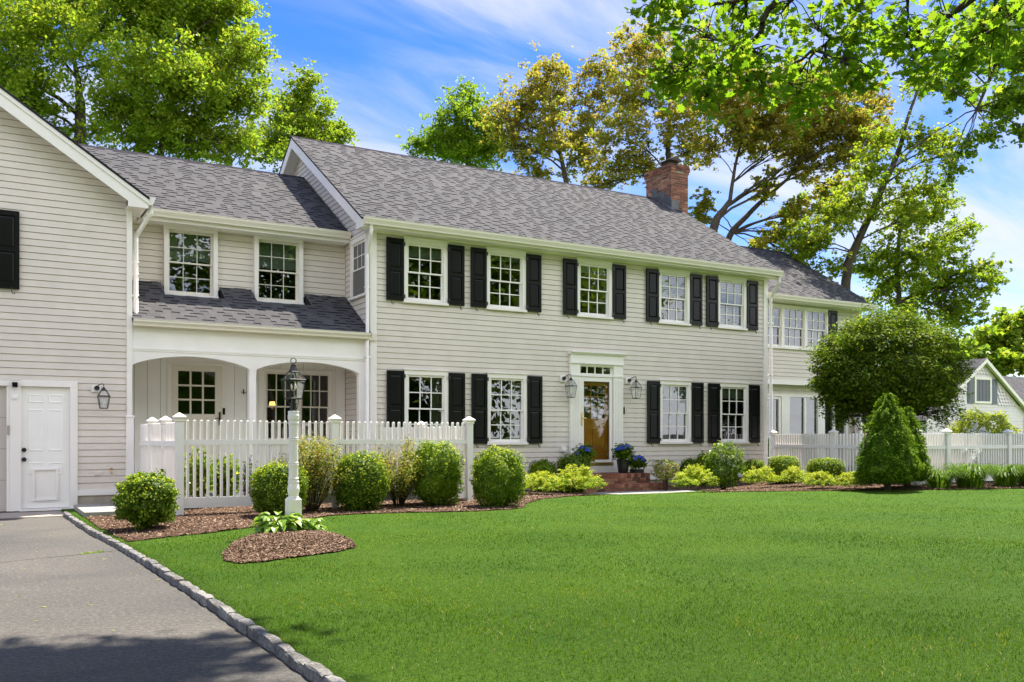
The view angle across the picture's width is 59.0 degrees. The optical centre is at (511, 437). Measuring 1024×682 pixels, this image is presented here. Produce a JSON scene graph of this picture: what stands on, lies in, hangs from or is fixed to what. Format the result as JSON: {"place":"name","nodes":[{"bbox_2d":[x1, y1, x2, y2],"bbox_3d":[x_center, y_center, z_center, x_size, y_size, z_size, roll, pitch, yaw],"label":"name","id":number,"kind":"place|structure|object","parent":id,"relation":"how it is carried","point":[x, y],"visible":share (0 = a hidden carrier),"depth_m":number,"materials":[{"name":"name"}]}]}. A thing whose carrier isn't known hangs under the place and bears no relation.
{"place":"outdoors","nodes":[
{"label":"outdoors","id":0,"kind":"place"},
{"bbox_2d":[0,516,311,681],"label":"driveway","id":1,"kind":"structure","parent":0,"point":[91,602],"depth_m":6.08,"materials":[{"name":"grey asphalt"}]},
{"bbox_2d":[79,550,103,554],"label":"moss","id":2,"kind":"object","parent":1,"relation":"on","point":[92,552],"visible":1,"depth_m":9.79,"materials":[{"name":"green plant"}]},
{"bbox_2d":[0,468,1023,681],"bbox_3d":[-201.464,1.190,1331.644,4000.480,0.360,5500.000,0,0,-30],"label":"ground","id":3,"kind":"structure","parent":0,"point":[842,495],"depth_m":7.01,"materials":[{"name":"green plant"}]},
{"bbox_2d":[0,511,63,518],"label":"garage apron","id":4,"kind":"object","parent":3,"relation":"on","point":[31,514],"visible":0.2,"depth_m":14.57,"materials":[{"name":"concrete"}]},
{"bbox_2d":[0,0,168,146],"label":"maple tree","id":5,"kind":"object","parent":3,"relation":"on","point":[28,28],"visible":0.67,"depth_m":29.61,"materials":[{"name":"green plant"}]},
{"bbox_2d":[74,503,116,516],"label":"stone slab","id":6,"kind":"structure","parent":3,"relation":"on","point":[86,510],"depth_m":14.25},
{"bbox_2d":[140,416,174,505],"bbox_3d":[-5.721,0.470,14.617,0.181,1.620,2.898,0,0,-33],"label":"picket fence","id":7,"kind":"object","parent":3,"relation":"on","point":[157,442],"visible":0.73,"depth_m":14.49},
{"bbox_2d":[77,0,289,169],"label":"maple tree","id":8,"kind":"object","parent":3,"relation":"on","point":[207,79],"visible":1,"depth_m":28.34,"materials":[{"name":"green plant"}]},
{"bbox_2d":[63,512,345,681],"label":"curb","id":9,"kind":"structure","parent":3,"relation":"on","point":[307,668],"depth_m":6.05,"materials":[{"name":"stone"}]},
{"bbox_2d":[222,531,356,562],"bbox_3d":[-2.512,1.121,9.706,1.540,0.117,2.450,0,0,-30],"label":"mulch bed","id":10,"kind":"object","parent":3,"relation":"on","point":[281,549],"visible":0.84,"depth_m":9.25,"materials":[{"name":"brown wood"}]},
{"bbox_2d":[248,511,311,532],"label":"hosta","id":11,"kind":"object","parent":10,"relation":"on","point":[266,524],"visible":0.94,"depth_m":10.39,"materials":[{"name":"green plant"}]},
{"bbox_2d":[281,358,305,529],"bbox_3d":[-2.602,0.138,10.767,0.228,2.184,0.228,0,0,-42],"label":"lamp post","id":12,"kind":"object","parent":10,"relation":"on","point":[293,502],"visible":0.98,"depth_m":10.72,"materials":[{"name":"metal"}]},
{"bbox_2d":[296,518,327,530],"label":"hosta","id":13,"kind":"object","parent":10,"relation":"on","point":[316,525],"visible":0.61,"depth_m":10.68,"materials":[{"name":"green plant"}]},
{"bbox_2d":[251,58,360,172],"bbox_3d":[-8.316,-7.028,36.410,4.752,16.557,4.826,0,0,-30],"label":"maple tree","id":14,"kind":"object","parent":3,"relation":"on","point":[298,117],"visible":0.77,"depth_m":36.17,"materials":[{"name":"green plant"}]},
{"bbox_2d":[172,413,475,515],"bbox_3d":[-2.832,0.455,14.576,4.999,1.650,0.174,0,0,-30],"label":"picket fence","id":15,"kind":"object","parent":3,"relation":"on","point":[201,501],"visible":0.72,"depth_m":13.95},
{"bbox_2d":[384,421,464,489],"bbox_3d":[-1.682,0.485,16.995,0.192,1.590,2.927,0,0,-37],"label":"picket fence","id":16,"kind":"object","parent":3,"relation":"on","point":[412,434],"visible":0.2,"depth_m":17.00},
{"bbox_2d":[0,86,878,511],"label":"house","id":17,"kind":"structure","parent":3,"relation":"on","point":[366,284],"depth_m":19.16,"materials":[{"name":"beige wood"}]},
{"bbox_2d":[0,386,5,511],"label":"garage door","id":18,"kind":"structure","parent":17,"relation":"in","point":[2,388],"depth_m":14.94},
{"bbox_2d":[21,387,69,508],"bbox_3d":[-7.864,0.166,15.252,0.731,2.032,0.092,0,0,-30],"label":"side door","id":19,"kind":"structure","parent":17,"relation":"in","point":[45,411],"depth_m":15.25,"materials":[{"name":"wood"}]},
{"bbox_2d":[91,383,109,408],"bbox_3d":[-7.062,-0.716,15.537,0.277,0.435,0.263,0,0,-30],"label":"wall lantern","id":20,"kind":"object","parent":17,"relation":"attached to","point":[95,388],"depth_m":15.55,"materials":[{"name":"metal"}]},
{"bbox_2d":[163,224,218,297],"bbox_3d":[-6.309,-3.430,17.752,1.040,1.390,0.250,0,0,-30],"label":"window","id":21,"kind":"structure","parent":17,"relation":"in","point":[183,243],"depth_m":17.82,"materials":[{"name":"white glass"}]},
{"bbox_2d":[172,364,221,474],"bbox_3d":[-6.189,-0.324,17.794,0.950,2.247,0.109,0,0,-30],"label":"porch door","id":22,"kind":"structure","parent":17,"relation":"in","point":[217,416],"depth_m":17.84,"materials":[{"name":"white wood"}]},
{"bbox_2d":[269,401,274,409],"bbox_3d":[-5.187,-0.691,19.572,0.140,0.182,0.140,0,0,-30],"label":"table lamp","id":23,"kind":"object","parent":17,"relation":"in","point":[271,403],"visible":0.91,"depth_m":19.53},
{"bbox_2d":[253,234,303,304],"bbox_3d":[-4.818,-3.430,18.629,1.040,1.390,0.250,0,0,-30],"label":"window","id":24,"kind":"structure","parent":17,"relation":"in","point":[270,252],"depth_m":18.70,"materials":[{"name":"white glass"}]},
{"bbox_2d":[263,368,299,438],"bbox_3d":[-4.768,-0.640,18.672,0.760,1.540,0.135,0,0,-30],"label":"window","id":25,"kind":"structure","parent":17,"relation":"in","point":[266,371],"depth_m":18.58,"materials":[{"name":"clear glass"}]},
{"bbox_2d":[299,370,333,438],"bbox_3d":[-4.139,-0.640,19.042,0.760,1.540,0.135,0,0,-30],"label":"window","id":26,"kind":"structure","parent":17,"relation":"in","point":[303,372],"depth_m":19.09,"materials":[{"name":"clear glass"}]},
{"bbox_2d":[348,231,366,300],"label":"window","id":27,"kind":"structure","parent":17,"relation":"in","point":[359,239],"depth_m":18.79,"materials":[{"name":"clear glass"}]},
{"bbox_2d":[403,236,448,305],"bbox_3d":[-1.811,-3.442,18.812,1.030,1.351,0.182,0,0,-30],"label":"window","id":28,"kind":"structure","parent":17,"relation":"in","point":[430,249],"depth_m":18.85,"materials":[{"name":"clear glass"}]},
{"bbox_2d":[403,368,449,427],"bbox_3d":[-1.815,-0.555,18.843,1.040,1.720,0.239,0,0,-30],"label":"window","id":29,"kind":"structure","parent":17,"relation":"in","point":[438,414],"depth_m":18.98,"materials":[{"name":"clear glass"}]},
{"bbox_2d":[485,246,526,312],"bbox_3d":[-0.147,-3.442,19.790,1.030,1.351,0.182,0,0,-30],"label":"window","id":30,"kind":"structure","parent":17,"relation":"in","point":[494,253],"depth_m":19.83,"materials":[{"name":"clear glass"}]},
{"bbox_2d":[486,372,527,444],"bbox_3d":[-0.142,-0.555,19.827,1.040,1.720,0.239,0,0,-30],"label":"window","id":31,"kind":"structure","parent":17,"relation":"in","point":[517,418],"depth_m":19.98,"materials":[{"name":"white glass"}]},
{"bbox_2d":[560,374,576,397],"bbox_3d":[1.275,-1.171,20.432,0.292,0.536,0.277,0,0,-30],"label":"wall lantern","id":32,"kind":"object","parent":17,"relation":"attached to","point":[562,378],"depth_m":20.43,"materials":[{"name":"metal"}]},
{"bbox_2d":[576,257,613,319],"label":"window","id":33,"kind":"structure","parent":17,"relation":"in","point":[586,265],"depth_m":21.04,"materials":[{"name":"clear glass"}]},
{"bbox_2d":[580,366,611,374],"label":"transom window","id":34,"kind":"structure","parent":17,"relation":"in","point":[580,366],"depth_m":20.99,"materials":[{"name":"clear glass"}]},
{"bbox_2d":[580,377,611,462],"bbox_3d":[1.967,-0.412,20.965,0.921,1.975,0.110,0,0,-30],"label":"storm door","id":35,"kind":"structure","parent":17,"relation":"in","point":[592,379],"depth_m":20.97,"materials":[{"name":"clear glass"}]},
{"bbox_2d":[584,381,608,459],"bbox_3d":[1.907,-0.395,21.072,0.910,1.950,0.095,0,0,-30],"label":"front door","id":36,"kind":"structure","parent":17,"relation":"in","point":[596,430],"depth_m":21.14,"materials":[{"name":"brown wood"}]},
{"bbox_2d":[625,376,641,398],"bbox_3d":[2.878,-1.188,21.375,0.292,0.521,0.277,0,0,-30],"label":"wall lantern","id":37,"kind":"object","parent":17,"relation":"attached to","point":[628,380],"depth_m":21.39,"materials":[{"name":"metal"}]},
{"bbox_2d":[657,267,690,325],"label":"window","id":38,"kind":"structure","parent":17,"relation":"in","point":[667,272],"depth_m":22.27,"materials":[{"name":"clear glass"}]},
{"bbox_2d":[658,379,692,443],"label":"window","id":39,"kind":"structure","parent":17,"relation":"in","point":[669,388],"depth_m":22.27,"materials":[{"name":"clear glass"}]},
{"bbox_2d":[716,275,747,330],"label":"window","id":40,"kind":"structure","parent":17,"relation":"in","point":[722,278],"depth_m":23.26,"materials":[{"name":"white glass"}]},
{"bbox_2d":[718,382,749,443],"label":"window","id":41,"kind":"structure","parent":17,"relation":"in","point":[729,390],"depth_m":23.28,"materials":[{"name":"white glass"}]},
{"bbox_2d":[768,303,783,348],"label":"window","id":42,"kind":"structure","parent":17,"relation":"in","point":[778,306],"depth_m":26.29,"materials":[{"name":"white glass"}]},
{"bbox_2d":[776,414,795,425],"bbox_3d":[8.638,-0.340,28.514,0.600,0.780,0.600,0,0,-30],"label":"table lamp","id":43,"kind":"object","parent":17,"relation":"in","point":[792,421],"visible":0.17,"depth_m":28.30,"materials":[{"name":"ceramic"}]},
{"bbox_2d":[783,305,806,349],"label":"window","id":44,"kind":"structure","parent":17,"relation":"in","point":[788,307],"depth_m":26.65,"materials":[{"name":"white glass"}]},
{"bbox_2d":[768,393,847,468],"bbox_3d":[8.357,-0.170,27.020,4.700,2.240,0.250,0,0,-30],"label":"sliding door","id":45,"kind":"structure","parent":17,"relation":"in","point":[822,425],"depth_m":27.21,"materials":[{"name":"white glass"}]},
{"bbox_2d":[805,307,828,350],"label":"window","id":46,"kind":"structure","parent":17,"relation":"in","point":[808,309],"depth_m":27.10,"materials":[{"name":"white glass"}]},
{"bbox_2d":[395,75,509,171],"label":"maple tree","id":47,"kind":"object","parent":3,"relation":"on","point":[456,141],"visible":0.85,"depth_m":40.03,"materials":[{"name":"green plant"}]},
{"bbox_2d":[85,477,1023,562],"bbox_3d":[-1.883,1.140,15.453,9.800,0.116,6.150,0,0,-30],"label":"mulch bed","id":48,"kind":"object","parent":3,"relation":"on","point":[208,528],"visible":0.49,"depth_m":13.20,"materials":[{"name":"brown wood"}]},
{"bbox_2d":[110,467,180,529],"bbox_3d":[-4.758,0.800,11.767,0.849,0.834,0.874,0,0,-30],"label":"boxwood bush","id":49,"kind":"object","parent":48,"relation":"on","point":[144,501],"visible":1,"depth_m":11.54,"materials":[{"name":"green plant"}]},
{"bbox_2d":[159,469,192,508],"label":"garden perennial","id":50,"kind":"object","parent":48,"relation":"on","point":[162,470],"visible":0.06,"depth_m":14.22,"materials":[{"name":"green plant"}]},
{"bbox_2d":[184,446,219,497],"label":"garden perennial","id":51,"kind":"object","parent":48,"relation":"on","point":[198,475],"visible":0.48,"depth_m":14.64,"materials":[{"name":"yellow plant"}]},
{"bbox_2d":[210,453,245,496],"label":"garden perennial","id":52,"kind":"object","parent":48,"relation":"on","point":[224,478],"visible":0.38,"depth_m":15.14,"materials":[{"name":"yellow plant"}]},
{"bbox_2d":[238,455,257,495],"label":"garden perennial","id":53,"kind":"object","parent":48,"relation":"on","point":[244,474],"visible":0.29,"depth_m":15.69,"materials":[{"name":"purple plant"}]},
{"bbox_2d":[247,461,310,515],"bbox_3d":[-3.406,0.738,13.229,0.879,0.838,0.867,0,0,-30],"label":"boxwood bush","id":54,"kind":"object","parent":48,"relation":"on","point":[269,492],"visible":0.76,"depth_m":12.94,"materials":[{"name":"green plant"}]},
{"bbox_2d":[270,431,354,510],"bbox_3d":[-3.087,0.509,14.042,1.441,1.314,1.421,0,0,-30],"label":"rose shrub","id":55,"kind":"object","parent":48,"relation":"on","point":[315,458],"visible":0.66,"depth_m":13.86,"materials":[{"name":"green plant"}]},
{"bbox_2d":[330,448,391,510],"bbox_3d":[-2.344,0.649,14.156,1.005,0.984,0.888,0,0,-30],"label":"boxwood bush","id":56,"kind":"object","parent":48,"relation":"on","point":[365,486],"visible":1,"depth_m":13.89,"materials":[{"name":"green plant"}]},
{"bbox_2d":[368,434,429,505],"bbox_3d":[-1.786,0.540,14.655,1.164,1.208,1.156,0,0,-30],"label":"rose shrub","id":57,"kind":"object","parent":48,"relation":"on","point":[405,479],"visible":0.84,"depth_m":14.54,"materials":[{"name":"green plant"}]},
{"bbox_2d":[407,439,465,505],"bbox_3d":[-1.257,0.568,14.822,0.960,1.104,0.916,0,0,-30],"label":"boxwood bush","id":58,"kind":"object","parent":48,"relation":"on","point":[440,461],"visible":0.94,"depth_m":14.58,"materials":[{"name":"green plant"}]},
{"bbox_2d":[469,444,528,506],"bbox_3d":[-0.214,0.608,14.513,0.896,1.008,0.934,0,0,-30],"label":"boxwood bush","id":59,"kind":"object","parent":48,"relation":"on","point":[498,475],"visible":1,"depth_m":14.28,"materials":[{"name":"green plant"}]},
{"bbox_2d":[527,457,557,491],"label":"boxwood bush","id":60,"kind":"object","parent":48,"relation":"on","point":[540,465],"visible":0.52,"depth_m":19.31,"materials":[{"name":"green plant"}]},
{"bbox_2d":[521,470,564,491],"bbox_3d":[0.546,0.841,17.542,1.153,0.420,0.861,0,0,-30],"label":"spirea mound","id":61,"kind":"object","parent":48,"relation":"on","point":[539,479],"visible":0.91,"depth_m":17.41,"materials":[{"name":"plant"}]},
{"bbox_2d":[554,450,590,492],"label":"boxwood bush","id":62,"kind":"object","parent":48,"relation":"on","point":[577,460],"visible":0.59,"depth_m":19.39,"materials":[{"name":"green plant"}]},
{"bbox_2d":[548,464,606,490],"bbox_3d":[1.262,0.785,17.960,1.391,0.564,1.013,0,0,-30],"label":"spirea mound","id":63,"kind":"object","parent":48,"relation":"on","point":[569,477],"visible":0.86,"depth_m":17.84,"materials":[{"name":"yellow plant"}]},
{"bbox_2d":[474,40,648,182],"bbox_3d":[2.293,-7.707,38.403,7.957,17.917,5.088,0,0,-30],"label":"bronze maple","id":64,"kind":"object","parent":3,"relation":"on","point":[540,92],"visible":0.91,"depth_m":38.04,"materials":[{"name":"green plant"}]},
{"bbox_2d":[556,472,668,493],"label":"brick steps","id":65,"kind":"structure","parent":3,"relation":"on","point":[619,482],"depth_m":20.21,"materials":[{"name":"red brick"}]},
{"bbox_2d":[571,443,596,471],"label":"potted hydrangea","id":66,"kind":"object","parent":65,"relation":"on","point":[584,451],"visible":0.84,"depth_m":20.13,"materials":[{"name":"green plant"}]},
{"bbox_2d":[607,443,637,472],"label":"potted hydrangea","id":67,"kind":"object","parent":65,"relation":"on","point":[622,451],"visible":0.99,"depth_m":20.68,"materials":[{"name":"blue plant"}]},
{"bbox_2d":[628,454,653,472],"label":"potted hydrangea","id":68,"kind":"object","parent":65,"relation":"on","point":[635,464],"visible":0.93,"depth_m":20.79,"materials":[{"name":"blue plant"}]},
{"bbox_2d":[586,490,695,494],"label":"path","id":69,"kind":"structure","parent":3,"relation":"on","point":[642,492],"depth_m":19.50,"materials":[{"name":"stone"}]},
{"bbox_2d":[579,14,744,189],"bbox_3d":[6.179,-7.872,36.306,7.417,18.247,4.943,0,0,-12],"label":"bronze maple","id":70,"kind":"object","parent":3,"relation":"on","point":[628,102],"visible":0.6,"depth_m":35.62,"materials":[{"name":"green plant"}]},
{"bbox_2d":[688,164,869,261],"bbox_3d":[10.291,-4.891,34.868,7.342,12.285,2.776,0,0,-3],"label":"bronze maple","id":71,"kind":"object","parent":3,"relation":"on","point":[793,208],"visible":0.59,"depth_m":34.70,"materials":[{"name":"green plant"}]},
{"bbox_2d":[682,56,896,232],"bbox_3d":[10.416,-6.478,33.169,8.309,15.459,5.402,0,0,6],"label":"bronze maple","id":72,"kind":"object","parent":3,"relation":"on","point":[745,133],"visible":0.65,"depth_m":33.23,"materials":[{"name":"brown plant"}]},
{"bbox_2d":[615,0,1023,142],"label":"overhanging maple","id":73,"kind":"object","parent":3,"relation":"on","point":[739,55],"visible":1,"depth_m":4.71,"materials":[{"name":"green plant"}]},
{"bbox_2d":[668,477,1023,491],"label":"mulch bed","id":74,"kind":"object","parent":3,"relation":"on","point":[836,486],"visible":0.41,"depth_m":19.18,"materials":[{"name":"brown wood"}]},
{"bbox_2d":[649,459,679,489],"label":"nandina shrub","id":75,"kind":"object","parent":74,"relation":"on","point":[667,473],"visible":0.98,"depth_m":20.20,"materials":[{"name":"green plant"}]},
{"bbox_2d":[679,456,698,486],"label":"boxwood bush","id":76,"kind":"object","parent":74,"relation":"on","point":[686,462],"visible":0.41,"depth_m":21.59,"materials":[{"name":"green plant"}]},
{"bbox_2d":[669,463,718,487],"bbox_3d":[3.830,0.794,19.046,1.204,0.513,0.840,0,0,-30],"label":"spirea mound","id":77,"kind":"object","parent":74,"relation":"on","point":[682,478],"visible":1,"depth_m":18.95,"materials":[{"name":"yellow plant"}]},
{"bbox_2d":[696,450,716,485],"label":"boxwood bush","id":78,"kind":"object","parent":74,"relation":"on","point":[699,459],"visible":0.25,"depth_m":21.57,"materials":[{"name":"green plant"}]},
{"bbox_2d":[702,440,746,489],"bbox_3d":[4.644,0.614,19.839,1.039,1.134,1.009,0,0,29],"label":"feathery shrub","id":79,"kind":"object","parent":74,"relation":"on","point":[724,471],"visible":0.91,"depth_m":19.62,"materials":[{"name":"green plant"}]},
{"bbox_2d":[742,459,764,477],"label":"boxwood bush","id":80,"kind":"object","parent":74,"relation":"on","point":[755,463],"visible":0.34,"depth_m":22.52,"materials":[{"name":"green plant"}]},
{"bbox_2d":[740,465,780,483],"bbox_3d":[5.430,0.812,19.855,1.133,0.434,0.775,0,0,-30],"label":"spirea mound","id":81,"kind":"object","parent":74,"relation":"on","point":[764,474],"visible":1,"depth_m":19.69,"materials":[{"name":"yellow plant"}]},
{"bbox_2d":[767,455,802,482],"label":"boxwood bush","id":82,"kind":"object","parent":74,"relation":"on","point":[779,464],"visible":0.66,"depth_m":20.95,"materials":[{"name":"green plant"}]},
{"bbox_2d":[776,465,808,484],"bbox_3d":[6.153,0.803,19.557,0.942,0.428,0.643,0,0,-30],"label":"spirea mound","id":83,"kind":"object","parent":74,"relation":"on","point":[793,473],"visible":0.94,"depth_m":19.47,"materials":[{"name":"yellow plant"}]},
{"bbox_2d":[802,471,836,486],"bbox_3d":[6.409,0.842,18.801,0.850,0.359,0.629,0,0,-30],"label":"spirea mound","id":84,"kind":"object","parent":74,"relation":"on","point":[821,477],"visible":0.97,"depth_m":18.68,"materials":[{"name":"plant"}]},
{"bbox_2d":[806,457,845,483],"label":"boxwood bush","id":85,"kind":"object","parent":74,"relation":"on","point":[833,467],"visible":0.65,"depth_m":19.80,"materials":[{"name":"green plant"}]},
{"bbox_2d":[831,471,873,487],"bbox_3d":[6.933,0.845,18.408,1.035,0.353,0.774,0,0,-30],"label":"spirea mound","id":86,"kind":"object","parent":74,"relation":"on","point":[846,479],"visible":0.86,"depth_m":18.24,"materials":[{"name":"plant"}]},
{"bbox_2d":[853,392,924,490],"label":"clipped spruce","id":87,"kind":"object","parent":74,"relation":"on","point":[887,457],"visible":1,"depth_m":17.87,"materials":[{"name":"green plant"}]},
{"bbox_2d":[902,406,934,487],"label":"clipped spruce","id":88,"kind":"object","parent":74,"relation":"on","point":[917,434],"visible":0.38,"depth_m":18.53,"materials":[{"name":"green plant"}]},
{"bbox_2d":[922,467,971,487],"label":"daylily clump","id":89,"kind":"object","parent":74,"relation":"on","point":[939,479],"visible":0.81,"depth_m":18.50,"materials":[{"name":"green plant"}]},
{"bbox_2d":[933,462,1005,487],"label":"daylily clump","id":90,"kind":"object","parent":74,"relation":"on","point":[979,476],"visible":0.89,"depth_m":18.70,"materials":[{"name":"green plant"}]},
{"bbox_2d":[961,446,981,471],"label":"flowering stalk","id":91,"kind":"object","parent":74,"relation":"on","point":[973,456],"visible":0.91,"depth_m":19.66,"materials":[{"name":"white plant"}]},
{"bbox_2d":[981,463,1023,486],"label":"daylily clump","id":92,"kind":"object","parent":74,"relation":"on","point":[1007,477],"visible":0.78,"depth_m":19.20,"materials":[{"name":"green plant"}]},
{"bbox_2d":[1013,464,1023,485],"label":"daylily clump","id":93,"kind":"object","parent":74,"relation":"on","point":[1021,480],"visible":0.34,"depth_m":19.53,"materials":[{"name":"green plant"}]},
{"bbox_2d":[777,75,965,289],"bbox_3d":[11.980,-5.548,29.665,6.434,13.602,3.523,0,0,-1],"label":"leaning tree","id":94,"kind":"object","parent":3,"relation":"on","point":[814,241],"visible":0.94,"depth_m":29.74,"materials":[{"name":"green plant"}]},
{"bbox_2d":[799,293,978,438],"bbox_3d":[9.368,-1.109,22.552,4.156,4.745,3.876,0,0,-30],"label":"ornamental tree","id":95,"kind":"object","parent":3,"relation":"on","point":[931,359],"visible":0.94,"depth_m":21.59,"materials":[{"name":"green plant"}]},
{"bbox_2d":[768,429,1023,484],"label":"picket fence","id":96,"kind":"object","parent":3,"relation":"on","point":[944,446],"visible":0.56,"depth_m":20.86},
{"bbox_2d":[836,183,1014,358],"bbox_3d":[14.580,-3.858,32.034,5.665,10.218,4.779,0,0,29],"label":"young maple","id":97,"kind":"object","parent":3,"relation":"on","point":[931,257],"visible":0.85,"depth_m":31.63,"materials":[{"name":"green plant"}]},
{"bbox_2d":[863,358,1023,433],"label":"neighbouring house","id":98,"kind":"structure","parent":3,"relation":"on","point":[991,387],"depth_m":50.39,"materials":[{"name":"wood"}]},
{"bbox_2d":[974,377,991,403],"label":"window","id":99,"kind":"structure","parent":98,"relation":"in","point":[982,385],"depth_m":50.09,"materials":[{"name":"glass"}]},
{"bbox_2d":[880,0,1023,194],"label":"leaf tree","id":100,"kind":"object","parent":3,"relation":"on","point":[1006,102],"visible":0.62,"depth_m":25.83,"materials":[{"name":"green plant"}]},
{"bbox_2d":[952,338,994,361],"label":"tree","id":101,"kind":"object","parent":3,"relation":"on","point":[981,352],"visible":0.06,"depth_m":63.00,"materials":[{"name":"green plant"}]},
{"bbox_2d":[964,422,988,463],"bbox_3d":[11.051,0.188,21.518,1.160,1.126,0.817,0,0,-30],"label":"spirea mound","id":102,"kind":"object","parent":3,"relation":"on","point":[980,430],"visible":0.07,"depth_m":21.52,"materials":[{"name":"white plant"}]},
{"bbox_2d":[946,405,1023,461],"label":"golden shrub","id":103,"kind":"object","parent":3,"relation":"on","point":[999,420],"visible":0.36,"depth_m":23.76,"materials":[{"name":"yellow plant"}]},
{"bbox_2d":[958,304,1023,376],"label":"tree","id":104,"kind":"object","parent":3,"relation":"on","point":[1002,335],"visible":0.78,"depth_m":68.80,"materials":[{"name":"green plant"}]},
{"bbox_2d":[2,0,1023,376],"label":"sky","id":105,"kind":"structure","parent":0,"point":[386,62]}
]}

